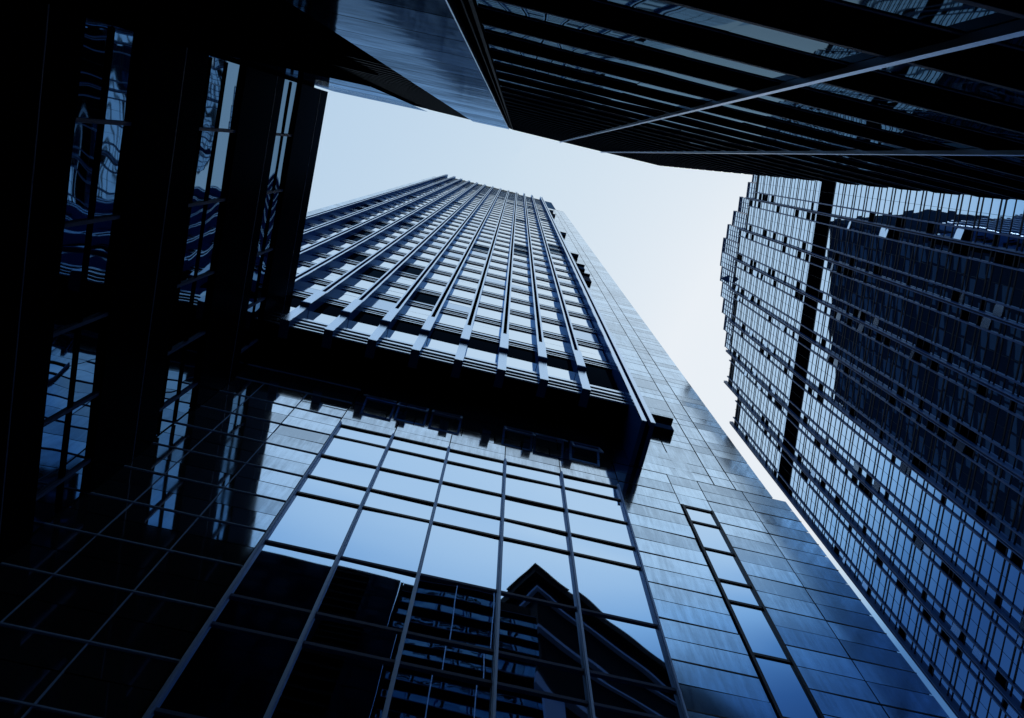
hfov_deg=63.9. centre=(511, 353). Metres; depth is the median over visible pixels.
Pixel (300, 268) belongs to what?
window
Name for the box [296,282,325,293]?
window
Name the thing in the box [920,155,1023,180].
window
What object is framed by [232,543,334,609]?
window
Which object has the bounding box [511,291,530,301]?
window
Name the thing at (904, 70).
window
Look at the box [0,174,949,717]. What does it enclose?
ribbed office tower
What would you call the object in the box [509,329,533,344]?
window
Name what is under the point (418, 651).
window
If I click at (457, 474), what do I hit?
window
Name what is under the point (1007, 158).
window
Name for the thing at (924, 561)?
window
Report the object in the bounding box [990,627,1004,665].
window
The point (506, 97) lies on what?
window
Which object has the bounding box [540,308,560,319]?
window
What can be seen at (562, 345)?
window
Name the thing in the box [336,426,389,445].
window
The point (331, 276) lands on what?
window
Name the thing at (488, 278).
window
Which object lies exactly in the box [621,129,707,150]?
window
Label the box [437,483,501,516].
window
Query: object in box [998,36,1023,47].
window
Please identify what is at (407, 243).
window
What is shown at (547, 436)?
awning window
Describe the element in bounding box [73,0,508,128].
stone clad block
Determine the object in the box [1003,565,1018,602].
window
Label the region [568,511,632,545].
window
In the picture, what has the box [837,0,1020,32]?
window
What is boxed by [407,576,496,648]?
window
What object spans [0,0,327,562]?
dark glass wing
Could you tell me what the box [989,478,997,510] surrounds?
window
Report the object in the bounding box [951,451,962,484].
window
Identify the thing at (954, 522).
window
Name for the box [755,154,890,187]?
window
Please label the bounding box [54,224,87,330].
window
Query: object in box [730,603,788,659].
window
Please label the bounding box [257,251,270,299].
window
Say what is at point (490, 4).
window
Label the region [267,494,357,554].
window
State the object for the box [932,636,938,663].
window
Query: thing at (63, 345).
window
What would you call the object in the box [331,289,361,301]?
window
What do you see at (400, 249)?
window
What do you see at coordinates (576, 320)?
window
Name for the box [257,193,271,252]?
window
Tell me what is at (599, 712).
window
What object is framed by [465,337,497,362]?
window
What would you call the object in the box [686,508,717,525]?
window
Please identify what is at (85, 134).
window
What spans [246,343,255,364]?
window
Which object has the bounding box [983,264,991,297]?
window
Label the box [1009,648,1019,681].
window
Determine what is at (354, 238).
window
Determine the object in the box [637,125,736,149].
window
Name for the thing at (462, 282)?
window
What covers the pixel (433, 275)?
window
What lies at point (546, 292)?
window
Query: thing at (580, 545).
window
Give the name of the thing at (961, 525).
window
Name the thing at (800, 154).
window
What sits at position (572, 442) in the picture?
awning window
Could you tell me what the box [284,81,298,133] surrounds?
window
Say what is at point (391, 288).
window
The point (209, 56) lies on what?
window
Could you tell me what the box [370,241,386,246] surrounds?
window
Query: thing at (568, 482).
window
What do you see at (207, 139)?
window
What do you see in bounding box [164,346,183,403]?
window
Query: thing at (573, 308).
window
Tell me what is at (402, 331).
window
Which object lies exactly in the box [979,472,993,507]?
window
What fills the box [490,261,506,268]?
window
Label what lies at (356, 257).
window
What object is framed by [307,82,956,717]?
sky
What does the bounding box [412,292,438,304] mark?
window
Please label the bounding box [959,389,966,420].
window
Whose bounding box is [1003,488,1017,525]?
window
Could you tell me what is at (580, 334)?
window
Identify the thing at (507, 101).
window
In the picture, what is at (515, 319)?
window
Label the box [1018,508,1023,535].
window
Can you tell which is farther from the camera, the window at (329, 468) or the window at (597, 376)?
the window at (597, 376)
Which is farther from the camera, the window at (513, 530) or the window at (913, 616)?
the window at (913, 616)
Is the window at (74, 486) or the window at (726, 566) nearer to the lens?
the window at (74, 486)
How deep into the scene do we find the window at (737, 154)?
12.56 m
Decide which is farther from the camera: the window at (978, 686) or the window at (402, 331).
the window at (978, 686)
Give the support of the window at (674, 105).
in the louvred office block at (919, 95)
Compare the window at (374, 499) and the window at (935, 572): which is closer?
the window at (374, 499)
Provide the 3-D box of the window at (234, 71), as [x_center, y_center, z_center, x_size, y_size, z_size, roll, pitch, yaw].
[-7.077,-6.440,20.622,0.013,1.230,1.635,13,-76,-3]
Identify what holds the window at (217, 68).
in the dark glass wing
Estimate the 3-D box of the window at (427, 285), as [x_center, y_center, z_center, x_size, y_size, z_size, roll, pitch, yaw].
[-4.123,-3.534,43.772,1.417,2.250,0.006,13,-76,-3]
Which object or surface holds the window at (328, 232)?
in the ribbed office tower at (444, 446)
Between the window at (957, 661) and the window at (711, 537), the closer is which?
the window at (711, 537)
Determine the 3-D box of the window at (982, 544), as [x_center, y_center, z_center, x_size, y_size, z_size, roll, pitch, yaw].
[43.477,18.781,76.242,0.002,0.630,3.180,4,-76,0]
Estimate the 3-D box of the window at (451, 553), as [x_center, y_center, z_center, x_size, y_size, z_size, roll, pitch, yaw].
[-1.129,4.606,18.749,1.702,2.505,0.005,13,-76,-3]
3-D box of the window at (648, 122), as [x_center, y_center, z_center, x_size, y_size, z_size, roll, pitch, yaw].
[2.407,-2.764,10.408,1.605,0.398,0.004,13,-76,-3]
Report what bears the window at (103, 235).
in the dark glass wing
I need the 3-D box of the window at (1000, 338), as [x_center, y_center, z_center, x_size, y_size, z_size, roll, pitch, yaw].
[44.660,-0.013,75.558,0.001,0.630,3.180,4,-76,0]
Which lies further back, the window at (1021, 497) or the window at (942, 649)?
the window at (942, 649)
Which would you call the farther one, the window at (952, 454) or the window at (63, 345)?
the window at (952, 454)
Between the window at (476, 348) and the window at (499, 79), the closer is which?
the window at (499, 79)
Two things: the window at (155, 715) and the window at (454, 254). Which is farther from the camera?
the window at (454, 254)
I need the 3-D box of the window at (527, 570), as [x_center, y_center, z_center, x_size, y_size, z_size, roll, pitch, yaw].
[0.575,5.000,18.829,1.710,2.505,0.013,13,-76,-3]
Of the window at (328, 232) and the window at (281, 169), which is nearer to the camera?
the window at (281, 169)
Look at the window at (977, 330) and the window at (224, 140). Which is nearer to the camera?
the window at (224, 140)
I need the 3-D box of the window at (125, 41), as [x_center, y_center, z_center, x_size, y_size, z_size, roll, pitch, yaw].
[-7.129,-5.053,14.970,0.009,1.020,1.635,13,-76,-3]
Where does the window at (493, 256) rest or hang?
in the ribbed office tower at (444, 446)
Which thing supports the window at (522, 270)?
in the ribbed office tower at (444, 446)
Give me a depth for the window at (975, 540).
77.41 m
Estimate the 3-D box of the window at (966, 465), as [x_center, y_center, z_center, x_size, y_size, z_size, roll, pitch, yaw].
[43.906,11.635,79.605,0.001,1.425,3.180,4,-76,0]
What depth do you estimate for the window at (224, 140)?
21.08 m
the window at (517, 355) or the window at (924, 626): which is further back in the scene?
the window at (924, 626)
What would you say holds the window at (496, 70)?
in the louvred office block at (919, 95)
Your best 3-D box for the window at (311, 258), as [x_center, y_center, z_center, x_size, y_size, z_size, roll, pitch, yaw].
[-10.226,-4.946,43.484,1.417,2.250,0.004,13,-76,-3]
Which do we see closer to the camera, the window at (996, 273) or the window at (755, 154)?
the window at (755, 154)
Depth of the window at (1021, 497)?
71.10 m
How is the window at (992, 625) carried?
in the curtain wall tower at (874, 346)
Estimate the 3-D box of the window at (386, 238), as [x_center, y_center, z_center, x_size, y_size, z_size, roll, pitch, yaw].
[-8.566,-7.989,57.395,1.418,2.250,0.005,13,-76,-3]
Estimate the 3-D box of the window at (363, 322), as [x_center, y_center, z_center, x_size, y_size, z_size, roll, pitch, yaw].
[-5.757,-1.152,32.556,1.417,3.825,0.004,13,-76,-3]
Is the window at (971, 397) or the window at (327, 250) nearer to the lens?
the window at (327, 250)
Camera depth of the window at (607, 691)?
15.12 m
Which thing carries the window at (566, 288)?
in the ribbed office tower at (444, 446)
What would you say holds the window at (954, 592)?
in the curtain wall tower at (874, 346)
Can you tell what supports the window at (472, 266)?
in the ribbed office tower at (444, 446)
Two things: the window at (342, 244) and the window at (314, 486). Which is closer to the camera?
the window at (314, 486)
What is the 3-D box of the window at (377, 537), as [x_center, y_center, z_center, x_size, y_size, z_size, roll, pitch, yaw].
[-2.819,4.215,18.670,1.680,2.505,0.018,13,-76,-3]
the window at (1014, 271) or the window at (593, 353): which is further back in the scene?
the window at (1014, 271)
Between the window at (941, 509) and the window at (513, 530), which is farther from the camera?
the window at (941, 509)
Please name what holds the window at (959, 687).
in the curtain wall tower at (874, 346)
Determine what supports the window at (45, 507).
in the dark glass wing
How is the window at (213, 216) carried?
in the dark glass wing
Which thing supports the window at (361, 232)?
in the ribbed office tower at (444, 446)
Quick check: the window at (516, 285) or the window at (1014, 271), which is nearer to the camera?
the window at (516, 285)
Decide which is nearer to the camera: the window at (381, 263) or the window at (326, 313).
the window at (326, 313)
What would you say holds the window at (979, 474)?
in the curtain wall tower at (874, 346)
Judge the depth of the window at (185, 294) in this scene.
20.82 m
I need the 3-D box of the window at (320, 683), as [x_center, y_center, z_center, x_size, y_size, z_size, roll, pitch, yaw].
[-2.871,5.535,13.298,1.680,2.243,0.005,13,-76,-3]
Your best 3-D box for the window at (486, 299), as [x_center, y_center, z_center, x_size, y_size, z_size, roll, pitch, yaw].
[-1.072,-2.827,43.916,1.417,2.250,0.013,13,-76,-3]
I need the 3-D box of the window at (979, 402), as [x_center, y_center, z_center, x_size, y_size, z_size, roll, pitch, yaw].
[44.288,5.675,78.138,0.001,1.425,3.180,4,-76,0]
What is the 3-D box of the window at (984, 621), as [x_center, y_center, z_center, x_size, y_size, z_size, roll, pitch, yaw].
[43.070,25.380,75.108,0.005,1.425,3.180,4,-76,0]
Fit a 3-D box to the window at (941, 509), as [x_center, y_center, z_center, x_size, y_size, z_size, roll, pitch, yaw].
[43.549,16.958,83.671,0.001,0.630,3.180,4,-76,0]
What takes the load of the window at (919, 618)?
in the curtain wall tower at (874, 346)
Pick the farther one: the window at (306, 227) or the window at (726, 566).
the window at (306, 227)
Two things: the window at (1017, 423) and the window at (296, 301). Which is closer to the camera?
the window at (296, 301)
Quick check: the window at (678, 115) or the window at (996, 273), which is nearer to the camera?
the window at (678, 115)
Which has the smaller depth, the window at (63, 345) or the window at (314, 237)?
the window at (63, 345)
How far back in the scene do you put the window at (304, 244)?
47.16 m
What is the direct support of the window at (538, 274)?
in the ribbed office tower at (444, 446)
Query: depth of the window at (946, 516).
82.58 m
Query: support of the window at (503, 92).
in the louvred office block at (919, 95)
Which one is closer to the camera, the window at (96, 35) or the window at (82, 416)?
the window at (96, 35)
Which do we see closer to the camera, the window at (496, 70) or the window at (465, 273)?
the window at (496, 70)
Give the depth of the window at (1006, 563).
72.56 m
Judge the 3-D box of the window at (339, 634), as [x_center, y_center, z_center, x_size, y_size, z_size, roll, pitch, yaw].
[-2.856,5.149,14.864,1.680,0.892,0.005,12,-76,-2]
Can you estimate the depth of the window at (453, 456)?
24.44 m
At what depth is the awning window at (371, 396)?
26.83 m
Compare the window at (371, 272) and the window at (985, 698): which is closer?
the window at (371, 272)
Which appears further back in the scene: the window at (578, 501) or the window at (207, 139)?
the window at (578, 501)
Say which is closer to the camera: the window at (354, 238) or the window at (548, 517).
the window at (548, 517)
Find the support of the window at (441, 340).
in the ribbed office tower at (444, 446)
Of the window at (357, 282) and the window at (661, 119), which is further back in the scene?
the window at (357, 282)
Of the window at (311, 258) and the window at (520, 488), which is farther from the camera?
the window at (311, 258)
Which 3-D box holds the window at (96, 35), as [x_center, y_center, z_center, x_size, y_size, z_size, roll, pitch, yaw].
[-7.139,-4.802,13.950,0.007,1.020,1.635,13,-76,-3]
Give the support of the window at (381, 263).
in the ribbed office tower at (444, 446)
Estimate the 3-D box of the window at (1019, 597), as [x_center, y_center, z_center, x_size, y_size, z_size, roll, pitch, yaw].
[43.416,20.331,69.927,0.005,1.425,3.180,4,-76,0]
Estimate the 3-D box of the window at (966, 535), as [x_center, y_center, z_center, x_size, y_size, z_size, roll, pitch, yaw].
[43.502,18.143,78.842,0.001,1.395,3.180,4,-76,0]
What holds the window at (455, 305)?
in the ribbed office tower at (444, 446)
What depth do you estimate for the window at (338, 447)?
23.04 m
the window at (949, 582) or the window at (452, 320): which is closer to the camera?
the window at (452, 320)
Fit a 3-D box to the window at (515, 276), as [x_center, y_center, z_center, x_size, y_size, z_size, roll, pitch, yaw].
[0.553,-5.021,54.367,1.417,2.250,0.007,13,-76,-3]
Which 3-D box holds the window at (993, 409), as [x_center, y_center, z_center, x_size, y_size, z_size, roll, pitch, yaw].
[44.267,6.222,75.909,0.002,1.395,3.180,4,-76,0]
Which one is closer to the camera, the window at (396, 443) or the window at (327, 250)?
the window at (396, 443)
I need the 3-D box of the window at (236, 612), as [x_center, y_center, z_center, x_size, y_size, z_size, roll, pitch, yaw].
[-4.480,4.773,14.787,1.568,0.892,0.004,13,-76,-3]
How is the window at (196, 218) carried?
in the dark glass wing
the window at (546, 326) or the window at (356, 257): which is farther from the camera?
the window at (356, 257)
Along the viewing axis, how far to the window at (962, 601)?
78.88 m
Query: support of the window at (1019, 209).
in the curtain wall tower at (874, 346)
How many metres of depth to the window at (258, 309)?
27.80 m
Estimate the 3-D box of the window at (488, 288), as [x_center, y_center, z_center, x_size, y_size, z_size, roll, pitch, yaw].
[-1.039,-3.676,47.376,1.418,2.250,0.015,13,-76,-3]
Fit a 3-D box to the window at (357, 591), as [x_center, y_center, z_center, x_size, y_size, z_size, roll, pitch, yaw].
[-2.841,4.778,16.375,1.680,2.130,0.004,14,-76,-3]
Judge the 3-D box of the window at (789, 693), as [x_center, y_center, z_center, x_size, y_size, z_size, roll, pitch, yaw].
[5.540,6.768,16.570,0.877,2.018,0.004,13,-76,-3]
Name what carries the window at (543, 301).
in the ribbed office tower at (444, 446)
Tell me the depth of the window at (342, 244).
50.43 m
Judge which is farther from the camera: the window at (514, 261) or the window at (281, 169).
the window at (514, 261)
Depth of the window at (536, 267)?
61.37 m
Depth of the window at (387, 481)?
21.66 m
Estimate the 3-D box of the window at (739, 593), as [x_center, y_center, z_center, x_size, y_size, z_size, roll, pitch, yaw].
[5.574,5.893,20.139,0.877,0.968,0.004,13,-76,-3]
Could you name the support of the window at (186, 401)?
in the dark glass wing
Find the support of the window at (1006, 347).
in the curtain wall tower at (874, 346)
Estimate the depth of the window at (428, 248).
57.60 m
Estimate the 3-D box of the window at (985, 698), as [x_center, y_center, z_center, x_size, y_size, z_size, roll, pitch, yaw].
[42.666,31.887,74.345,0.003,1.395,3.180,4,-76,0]
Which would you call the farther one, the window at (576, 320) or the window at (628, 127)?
the window at (576, 320)
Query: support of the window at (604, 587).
in the ribbed office tower at (444, 446)
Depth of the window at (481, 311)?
40.43 m
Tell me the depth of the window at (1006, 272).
75.25 m
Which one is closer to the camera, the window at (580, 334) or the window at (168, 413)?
the window at (168, 413)
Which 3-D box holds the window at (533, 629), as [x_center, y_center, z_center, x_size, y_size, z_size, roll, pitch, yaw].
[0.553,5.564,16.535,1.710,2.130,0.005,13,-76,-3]
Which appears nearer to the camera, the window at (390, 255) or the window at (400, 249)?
the window at (390, 255)
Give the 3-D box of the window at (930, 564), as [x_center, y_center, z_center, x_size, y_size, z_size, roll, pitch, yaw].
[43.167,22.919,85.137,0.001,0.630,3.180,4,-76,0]
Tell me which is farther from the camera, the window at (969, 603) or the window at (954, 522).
the window at (954, 522)
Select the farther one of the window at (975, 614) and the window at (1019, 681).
the window at (975, 614)
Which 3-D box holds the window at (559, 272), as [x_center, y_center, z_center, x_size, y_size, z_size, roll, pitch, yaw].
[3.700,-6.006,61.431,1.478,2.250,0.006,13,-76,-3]
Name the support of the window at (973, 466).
in the curtain wall tower at (874, 346)
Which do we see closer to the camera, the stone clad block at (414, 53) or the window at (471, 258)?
the stone clad block at (414, 53)
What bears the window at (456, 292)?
in the ribbed office tower at (444, 446)
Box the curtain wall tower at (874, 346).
[720,174,1023,717]
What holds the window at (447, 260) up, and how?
in the ribbed office tower at (444, 446)
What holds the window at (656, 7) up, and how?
in the louvred office block at (919, 95)
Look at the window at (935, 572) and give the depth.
84.07 m
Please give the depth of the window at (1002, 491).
73.70 m
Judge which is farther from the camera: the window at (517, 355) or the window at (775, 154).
the window at (517, 355)
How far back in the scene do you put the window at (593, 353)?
37.24 m
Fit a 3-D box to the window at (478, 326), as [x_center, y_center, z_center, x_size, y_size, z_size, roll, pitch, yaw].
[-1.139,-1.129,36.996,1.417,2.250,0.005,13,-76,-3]
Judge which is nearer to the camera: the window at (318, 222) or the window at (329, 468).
the window at (329, 468)
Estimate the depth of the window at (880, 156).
7.66 m
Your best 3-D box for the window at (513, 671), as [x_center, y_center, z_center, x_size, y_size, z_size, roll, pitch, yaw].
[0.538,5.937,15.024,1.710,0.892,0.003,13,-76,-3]
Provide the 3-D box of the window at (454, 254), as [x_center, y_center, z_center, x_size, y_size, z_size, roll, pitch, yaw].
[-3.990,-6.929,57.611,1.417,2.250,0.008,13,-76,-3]
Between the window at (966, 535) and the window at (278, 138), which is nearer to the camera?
the window at (278, 138)
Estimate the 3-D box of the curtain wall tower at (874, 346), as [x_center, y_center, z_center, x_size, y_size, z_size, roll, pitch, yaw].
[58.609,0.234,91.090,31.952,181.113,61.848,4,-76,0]
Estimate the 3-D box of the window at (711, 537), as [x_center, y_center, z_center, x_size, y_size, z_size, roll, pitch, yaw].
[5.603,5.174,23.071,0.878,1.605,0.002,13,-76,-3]
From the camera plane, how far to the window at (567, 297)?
51.07 m
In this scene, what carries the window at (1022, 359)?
in the curtain wall tower at (874, 346)
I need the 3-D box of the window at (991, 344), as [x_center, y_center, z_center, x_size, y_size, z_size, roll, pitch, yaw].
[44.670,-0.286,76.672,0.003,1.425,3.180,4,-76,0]
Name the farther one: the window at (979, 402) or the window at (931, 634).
the window at (931, 634)
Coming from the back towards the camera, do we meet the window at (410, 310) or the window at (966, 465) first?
the window at (966, 465)
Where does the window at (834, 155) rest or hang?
in the louvred office block at (919, 95)
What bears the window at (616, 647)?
in the ribbed office tower at (444, 446)
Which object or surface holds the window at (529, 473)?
in the ribbed office tower at (444, 446)
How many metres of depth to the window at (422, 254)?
54.04 m
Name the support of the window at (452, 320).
in the ribbed office tower at (444, 446)
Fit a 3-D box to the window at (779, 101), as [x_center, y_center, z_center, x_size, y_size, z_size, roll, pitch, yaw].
[2.360,-1.575,5.564,1.605,0.398,0.004,13,-76,-3]
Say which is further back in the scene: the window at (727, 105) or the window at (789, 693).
the window at (789, 693)
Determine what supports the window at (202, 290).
in the dark glass wing
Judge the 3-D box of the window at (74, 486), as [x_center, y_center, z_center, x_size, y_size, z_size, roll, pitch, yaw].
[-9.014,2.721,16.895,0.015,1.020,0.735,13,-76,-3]
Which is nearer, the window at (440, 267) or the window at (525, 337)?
the window at (525, 337)
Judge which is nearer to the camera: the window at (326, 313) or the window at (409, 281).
the window at (326, 313)
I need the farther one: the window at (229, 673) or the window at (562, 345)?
the window at (562, 345)
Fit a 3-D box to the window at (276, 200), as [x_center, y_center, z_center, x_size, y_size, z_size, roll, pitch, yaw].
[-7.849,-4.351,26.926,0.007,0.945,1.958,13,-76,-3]
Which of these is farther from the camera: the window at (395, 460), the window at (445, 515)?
the window at (395, 460)
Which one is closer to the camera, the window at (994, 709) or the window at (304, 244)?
the window at (304, 244)
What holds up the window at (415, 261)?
in the ribbed office tower at (444, 446)
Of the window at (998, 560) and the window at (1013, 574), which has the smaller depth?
the window at (1013, 574)
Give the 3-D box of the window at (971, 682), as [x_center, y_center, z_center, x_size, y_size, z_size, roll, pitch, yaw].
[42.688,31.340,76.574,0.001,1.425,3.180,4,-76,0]
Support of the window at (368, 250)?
in the ribbed office tower at (444, 446)
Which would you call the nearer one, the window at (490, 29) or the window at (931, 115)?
the window at (931, 115)
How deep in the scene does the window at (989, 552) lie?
75.14 m
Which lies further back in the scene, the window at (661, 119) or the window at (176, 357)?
the window at (176, 357)
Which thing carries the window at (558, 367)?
in the ribbed office tower at (444, 446)
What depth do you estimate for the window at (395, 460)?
23.11 m
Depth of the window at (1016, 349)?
73.00 m
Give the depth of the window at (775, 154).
10.59 m
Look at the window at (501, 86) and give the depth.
10.43 m
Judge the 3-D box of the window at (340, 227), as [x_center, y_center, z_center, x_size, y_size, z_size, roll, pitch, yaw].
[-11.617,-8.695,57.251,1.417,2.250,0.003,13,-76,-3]
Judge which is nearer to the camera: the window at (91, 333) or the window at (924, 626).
the window at (91, 333)
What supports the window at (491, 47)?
in the louvred office block at (919, 95)
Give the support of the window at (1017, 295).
in the curtain wall tower at (874, 346)
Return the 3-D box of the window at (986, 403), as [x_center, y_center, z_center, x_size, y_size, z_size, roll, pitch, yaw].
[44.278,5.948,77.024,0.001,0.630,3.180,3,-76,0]
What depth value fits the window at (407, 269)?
47.18 m
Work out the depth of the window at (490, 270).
54.32 m
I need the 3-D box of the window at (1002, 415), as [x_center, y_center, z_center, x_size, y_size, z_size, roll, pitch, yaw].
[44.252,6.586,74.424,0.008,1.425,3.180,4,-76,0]
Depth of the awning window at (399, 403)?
27.07 m
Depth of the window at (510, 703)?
14.24 m
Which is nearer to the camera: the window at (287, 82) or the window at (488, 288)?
the window at (287, 82)
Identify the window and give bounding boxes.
[33,485,58,531]
[37,414,66,493]
[44,329,75,420]
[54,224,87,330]
[61,464,87,509]
[65,122,98,221]
[65,397,95,474]
[73,317,104,404]
[76,17,110,118]
[83,219,116,319]
[94,124,127,217]
[103,26,138,120]
[150,713,177,717]
[158,625,295,717]
[160,401,175,432]
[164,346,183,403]
[172,282,192,347]
[177,386,195,418]
[181,205,204,282]
[181,335,202,391]
[188,275,211,339]
[192,131,214,202]
[198,202,222,275]
[199,56,209,126]
[203,56,225,127]
[209,132,232,199]
[214,597,309,638]
[219,61,242,129]
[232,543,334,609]
[238,349,246,371]
[241,306,253,349]
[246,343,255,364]
[249,255,261,304]
[250,301,262,342]
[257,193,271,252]
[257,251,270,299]
[265,192,280,249]
[267,136,280,190]
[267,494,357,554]
[270,645,393,717]
[275,136,289,189]
[276,79,290,132]
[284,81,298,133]
[285,296,304,313]
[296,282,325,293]
[297,264,309,272]
[299,477,365,504]
[301,241,311,247]
[303,255,325,262]
[304,224,313,229]
[304,303,344,323]
[305,616,401,659]
[307,235,325,240]
[310,456,375,486]
[311,220,325,224]
[316,271,341,280]
[317,559,415,631]
[319,247,339,254]
[322,230,338,234]
[323,437,384,465]
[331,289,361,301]
[333,241,351,247]
[333,262,355,270]
[334,225,348,229]
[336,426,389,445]
[342,509,428,571]
[345,235,362,240]
[345,312,383,333]
[347,254,367,261]
[348,278,374,288]
[356,230,371,235]
[359,247,377,253]
[362,268,385,277]
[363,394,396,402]
[364,491,432,519]
[367,297,396,310]
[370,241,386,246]
[372,470,438,501]
[374,260,395,268]
[378,236,394,241]
[381,285,406,296]
[381,450,443,479]
[384,253,403,259]
[385,320,422,343]
[387,665,490,717]
[390,438,446,458]
[392,275,415,284]
[393,246,410,252]
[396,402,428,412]
[400,636,492,679]
[401,241,416,246]
[402,266,422,274]
[402,305,431,319]
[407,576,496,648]
[410,259,429,266]
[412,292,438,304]
[416,252,434,258]
[421,281,445,292]
[421,524,498,588]
[424,246,439,252]
[425,329,460,352]
[428,272,450,281]
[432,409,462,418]
[433,506,499,534]
[435,264,455,272]
[437,313,466,327]
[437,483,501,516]
[441,257,458,264]
[443,463,502,493]
[444,299,470,312]
[445,251,462,257]
[448,451,502,471]
[450,288,474,299]
[456,278,477,288]
[460,270,480,278]
[464,263,482,270]
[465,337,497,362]
[467,256,485,263]
[472,320,500,336]
[476,0,797,81]
[476,306,501,319]
[480,294,503,306]
[483,284,504,294]
[484,25,747,93]
[485,276,505,284]
[488,268,506,276]
[489,45,712,101]
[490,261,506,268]
[491,255,507,261]
[493,59,687,108]
[496,70,666,112]
[496,687,589,717]
[497,655,586,699]
[499,79,650,116]
[499,594,582,667]
[501,86,638,120]
[501,540,575,606]
[503,92,627,122]
[503,520,568,550]
[504,426,535,435]
[504,498,566,531]
[505,476,563,507]
[506,97,617,124]
[506,346,535,371]
[506,464,560,485]
[507,101,609,126]
[509,314,532,327]
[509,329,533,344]
[510,301,531,313]
[511,282,529,290]
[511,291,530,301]
[512,273,529,281]
[513,260,528,266]
[513,266,528,273]
[534,265,548,271]
[535,272,550,278]
[535,433,567,441]
[536,279,552,287]
[537,287,554,296]
[538,297,557,307]
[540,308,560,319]
[542,321,564,334]
[543,336,568,352]
[547,355,575,380]
[556,270,570,276]
[558,277,574,284]
[560,285,577,293]
[563,294,582,303]
[563,477,619,498]
[565,489,625,520]
[566,304,586,314]
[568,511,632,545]
[569,315,592,327]
[570,441,603,452]
[571,535,638,565]
[573,329,598,342]
[574,555,654,623]
[578,345,606,361]
[582,612,673,687]
[585,364,618,390]
[590,675,681,717]
[594,707,644,717]
[600,0,877,63]
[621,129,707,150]
[628,127,722,150]
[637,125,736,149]
[648,122,758,149]
[661,119,784,149]
[676,115,816,149]
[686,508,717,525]
[693,523,731,552]
[695,111,856,149]
[705,549,748,584]
[720,581,759,605]
[721,104,905,148]
[723,154,833,181]
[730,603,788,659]
[731,176,1023,717]
[737,154,860,184]
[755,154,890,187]
[755,656,819,717]
[756,96,977,148]
[775,154,924,190]
[800,154,966,194]
[804,83,1023,142]
[834,155,1018,199]
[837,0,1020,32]
[872,155,1023,192]
[876,63,1023,107]
[907,607,917,637]
[914,615,920,640]
[917,554,927,584]
[917,618,927,649]
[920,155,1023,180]
[924,626,935,658]
[925,562,931,588]
[928,565,938,596]
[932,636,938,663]
[935,506,942,534]
[935,572,946,604]
[935,640,946,672]
[939,509,950,541]
[943,579,950,608]
[943,648,954,681]
[947,448,954,478]
[947,515,958,548]
[947,583,958,616]
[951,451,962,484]
[951,658,958,686]
[954,591,966,625]
[955,522,962,552]
[955,663,967,697]
[958,457,970,490]
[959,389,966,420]
[959,526,971,560]
[962,391,975,424]
[963,600,971,630]
[963,673,975,707]
[967,463,975,493]
[967,533,979,567]
[967,604,980,639]
[970,396,983,430]
[971,328,978,359]
[971,466,984,500]
[972,683,980,713]
[975,330,988,363]
[976,541,984,571]
[976,613,989,649]
[976,688,989,717]
[979,401,988,432]
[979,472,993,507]
[980,544,993,580]
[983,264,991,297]
[983,333,996,367]
[984,403,997,438]
[985,623,994,654]
[987,698,999,717]
[988,265,1001,300]
[989,156,1023,164]
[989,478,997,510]
[989,552,1003,588]
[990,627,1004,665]
[993,336,1001,369]
[993,408,1007,444]
[993,481,1007,517]
[996,267,1010,302]
[997,338,1011,374]
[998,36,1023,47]
[999,561,1008,593]
[999,637,1014,675]
[1003,413,1012,447]
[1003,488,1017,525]
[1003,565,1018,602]
[1006,270,1015,304]
[1006,342,1021,379]
[1007,416,1022,453]
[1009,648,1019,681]
[1011,271,1023,307]
[1013,495,1023,529]
[1013,573,1023,612]
[1014,653,1023,692]
[1017,349,1023,381]
[1017,426,1023,458]
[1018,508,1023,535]
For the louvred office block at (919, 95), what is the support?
on the ground
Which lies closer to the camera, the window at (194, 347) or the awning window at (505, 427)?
the window at (194, 347)
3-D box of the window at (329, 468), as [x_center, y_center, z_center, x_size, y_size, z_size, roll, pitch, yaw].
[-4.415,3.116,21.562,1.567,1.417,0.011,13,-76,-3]
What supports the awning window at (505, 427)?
in the ribbed office tower at (444, 446)
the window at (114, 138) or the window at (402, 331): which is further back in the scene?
the window at (402, 331)
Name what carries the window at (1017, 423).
in the curtain wall tower at (874, 346)
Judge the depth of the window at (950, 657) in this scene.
80.35 m
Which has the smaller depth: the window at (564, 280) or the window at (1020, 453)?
the window at (564, 280)
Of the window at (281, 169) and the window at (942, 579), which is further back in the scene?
the window at (942, 579)
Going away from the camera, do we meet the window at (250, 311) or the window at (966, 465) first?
the window at (250, 311)
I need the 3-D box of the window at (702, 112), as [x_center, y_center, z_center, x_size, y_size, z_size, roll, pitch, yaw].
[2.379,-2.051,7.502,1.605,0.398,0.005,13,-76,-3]
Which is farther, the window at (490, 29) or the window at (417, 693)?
the window at (417, 693)
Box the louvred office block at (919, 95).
[454,0,1023,200]
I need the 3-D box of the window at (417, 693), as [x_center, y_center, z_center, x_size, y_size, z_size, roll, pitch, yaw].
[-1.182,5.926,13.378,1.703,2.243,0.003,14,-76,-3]
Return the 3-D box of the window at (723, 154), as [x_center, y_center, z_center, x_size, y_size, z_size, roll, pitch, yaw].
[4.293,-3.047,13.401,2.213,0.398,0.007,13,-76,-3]
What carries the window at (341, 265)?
in the ribbed office tower at (444, 446)
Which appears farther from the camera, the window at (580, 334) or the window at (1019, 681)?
the window at (1019, 681)
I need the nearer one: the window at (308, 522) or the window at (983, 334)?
the window at (308, 522)
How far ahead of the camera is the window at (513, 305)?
44.01 m
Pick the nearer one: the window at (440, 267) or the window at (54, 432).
the window at (54, 432)

